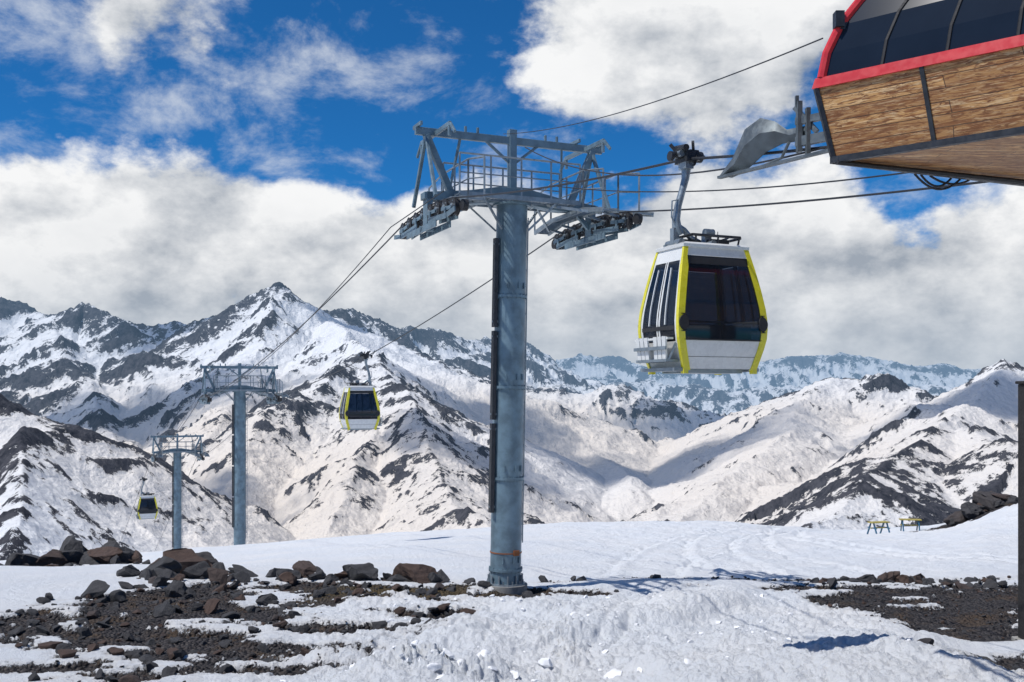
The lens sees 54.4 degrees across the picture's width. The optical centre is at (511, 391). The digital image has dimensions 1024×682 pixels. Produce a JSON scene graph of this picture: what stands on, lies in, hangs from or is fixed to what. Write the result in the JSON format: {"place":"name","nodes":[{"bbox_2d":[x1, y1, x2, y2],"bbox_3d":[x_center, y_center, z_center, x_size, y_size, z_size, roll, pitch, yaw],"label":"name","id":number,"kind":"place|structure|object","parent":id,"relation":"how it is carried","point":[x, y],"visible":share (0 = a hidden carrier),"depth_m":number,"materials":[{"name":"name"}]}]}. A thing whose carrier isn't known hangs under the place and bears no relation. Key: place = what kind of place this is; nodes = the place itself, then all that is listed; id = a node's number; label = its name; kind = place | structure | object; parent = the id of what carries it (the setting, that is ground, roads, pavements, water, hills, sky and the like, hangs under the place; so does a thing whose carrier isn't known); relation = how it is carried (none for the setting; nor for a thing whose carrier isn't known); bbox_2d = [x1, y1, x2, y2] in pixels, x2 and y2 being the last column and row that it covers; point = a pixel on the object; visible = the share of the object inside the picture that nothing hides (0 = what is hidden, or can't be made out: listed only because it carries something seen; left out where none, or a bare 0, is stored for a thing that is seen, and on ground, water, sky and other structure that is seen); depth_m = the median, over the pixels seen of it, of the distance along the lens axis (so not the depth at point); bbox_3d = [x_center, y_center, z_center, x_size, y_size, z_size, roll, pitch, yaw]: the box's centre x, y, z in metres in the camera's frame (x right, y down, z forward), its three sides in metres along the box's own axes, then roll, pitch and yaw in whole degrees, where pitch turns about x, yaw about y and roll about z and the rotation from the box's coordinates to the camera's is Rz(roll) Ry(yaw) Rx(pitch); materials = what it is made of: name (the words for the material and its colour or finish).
{"place":"outdoors","nodes":[
{"label":"outdoors","id":0,"kind":"place"},
{"bbox_2d":[0,282,1023,560],"bbox_3d":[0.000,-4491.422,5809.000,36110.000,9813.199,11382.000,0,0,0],"label":"mountain range","id":1,"kind":"structure","parent":0,"point":[92,398],"depth_m":2538.37,"materials":[{"name":"white snow"}]},
{"bbox_2d":[0,503,1023,681],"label":"snowy ground","id":2,"kind":"structure","parent":0,"point":[604,558],"depth_m":22.87,"materials":[{"name":"white snow"}]},
{"bbox_2d":[0,536,150,566],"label":"boulder pile","id":3,"kind":"object","parent":2,"relation":"on","point":[72,551],"visible":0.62,"depth_m":49.10,"materials":[{"name":"stone"}]},
{"bbox_2d":[150,434,209,548],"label":"cable car tower","id":4,"kind":"structure","parent":2,"relation":"on","point":[177,490],"depth_m":107.66,"materials":[{"name":"grey metal"}]},
{"bbox_2d":[199,363,288,544],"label":"cable car tower","id":5,"kind":"structure","parent":2,"relation":"on","point":[239,452],"depth_m":71.65,"materials":[{"name":"grey metal"}]},
{"bbox_2d":[36,548,463,617],"bbox_3d":[-7.854,5.423,27.473,10.760,1.253,8.959,0,0,27],"label":"boulder pile","id":6,"kind":"object","parent":2,"relation":"on","point":[178,566],"visible":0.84,"depth_m":28.75,"materials":[{"name":"stone"}]},
{"bbox_2d":[0,574,1023,681],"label":"scattered stones","id":7,"kind":"object","parent":2,"relation":"on","point":[64,650],"visible":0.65,"depth_m":22.32,"materials":[{"name":"stone"}]},
{"bbox_2d":[394,120,653,594],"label":"cable car tower","id":8,"kind":"structure","parent":2,"relation":"on","point":[508,382],"depth_m":26.61,"materials":[{"name":"grey metal"}]},
{"bbox_2d":[153,190,443,456],"bbox_3d":[-19.576,1.040,64.480,0.495,11.747,88.764,0,0,-24],"label":"signal cable","id":9,"kind":"object","parent":8,"relation":"attached to","point":[328,298],"visible":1,"depth_m":33.19,"materials":[{"name":"metal"}]},
{"bbox_2d":[119,146,827,544],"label":"haul rope","id":10,"kind":"object","parent":8,"relation":"attached to","point":[531,190],"visible":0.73,"depth_m":19.10,"materials":[{"name":"metal"}]},
{"bbox_2d":[135,477,157,519],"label":"gondola cabin","id":11,"kind":"object","parent":10,"relation":"hanging from","point":[147,513],"visible":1,"depth_m":114.24,"materials":[{"name":"white metal"}]},
{"bbox_2d":[634,141,767,374],"bbox_3d":[2.836,-2.028,15.144,1.746,3.516,1.170,0,0,-24],"label":"gondola cabin","id":12,"kind":"object","parent":10,"relation":"hanging from","point":[720,347],"visible":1,"depth_m":14.88,"materials":[{"name":"white metal"}]},
{"bbox_2d":[155,181,988,549],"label":"haul rope","id":13,"kind":"object","parent":8,"relation":"attached to","point":[673,209],"visible":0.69,"depth_m":21.63,"materials":[{"name":"metal"}]},
{"bbox_2d":[339,351,382,429],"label":"gondola cabin","id":14,"kind":"object","parent":13,"relation":"hanging from","point":[356,420],"visible":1,"depth_m":49.18,"materials":[{"name":"white metal"}]},
{"bbox_2d":[507,38,822,133],"bbox_3d":[1.696,-5.545,19.251,0.017,2.867,15.780,0,0,-14],"label":"signal cable","id":15,"kind":"object","parent":8,"relation":"attached to","point":[686,90],"visible":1,"depth_m":14.95,"materials":[{"name":"metal"}]},
{"bbox_2d":[558,172,906,191],"bbox_3d":[4.060,-4.385,20.204,0.027,2.497,15.118,0,0,-22],"label":"signal cable","id":16,"kind":"object","parent":8,"relation":"attached to","point":[750,188],"visible":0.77,"depth_m":18.70,"materials":[{"name":"metal"}]},
{"bbox_2d":[280,589,910,681],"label":"snow clods","id":17,"kind":"object","parent":2,"relation":"on","point":[543,662],"visible":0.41,"depth_m":16.87,"materials":[{"name":"white snow"}]},
{"bbox_2d":[717,0,1023,189],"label":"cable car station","id":18,"kind":"object","parent":2,"relation":"on","point":[931,88],"visible":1,"depth_m":10.98,"materials":[{"name":"wood"}]},
{"bbox_2d":[525,146,826,175],"bbox_3d":[2.128,-4.800,19.470,0.027,3.666,15.358,0,0,-13],"label":"signal cable","id":19,"kind":"object","parent":18,"relation":"attached to","point":[820,148],"visible":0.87,"depth_m":16.66,"materials":[{"name":"metal"}]},
{"bbox_2d":[867,521,889,533],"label":"trestle table","id":20,"kind":"object","parent":2,"relation":"on","point":[874,527],"visible":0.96,"depth_m":56.97,"materials":[{"name":"yellow paint"}]},
{"bbox_2d":[800,571,1019,669],"bbox_3d":[10.784,5.012,23.168,5.996,1.345,12.460,0,0,6],"label":"boulder pile","id":21,"kind":"object","parent":2,"relation":"on","point":[991,582],"visible":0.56,"depth_m":28.22,"materials":[{"name":"brown stone"}]},
{"bbox_2d":[899,518,921,530],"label":"trestle table","id":22,"kind":"object","parent":2,"relation":"on","point":[902,524],"visible":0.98,"depth_m":57.88,"materials":[{"name":"yellow paint"}]},
{"bbox_2d":[943,491,1017,526],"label":"boulder pile","id":23,"kind":"object","parent":2,"relation":"on","point":[983,502],"visible":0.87,"depth_m":55.18,"materials":[{"name":"grey stone"}]},
{"bbox_2d":[1011,636,1022,640],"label":"footing","id":24,"kind":"object","parent":2,"relation":"on","point":[1013,638],"visible":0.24,"depth_m":20.42,"materials":[{"name":"concrete"}]},
{"bbox_2d":[1015,381,1023,639],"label":"post","id":25,"kind":"object","parent":24,"relation":"on","point":[1020,509],"visible":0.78,"depth_m":20.30,"materials":[{"name":"black metal"}]},
{"bbox_2d":[0,0,1023,368],"label":"sky","id":26,"kind":"structure","parent":0,"point":[162,161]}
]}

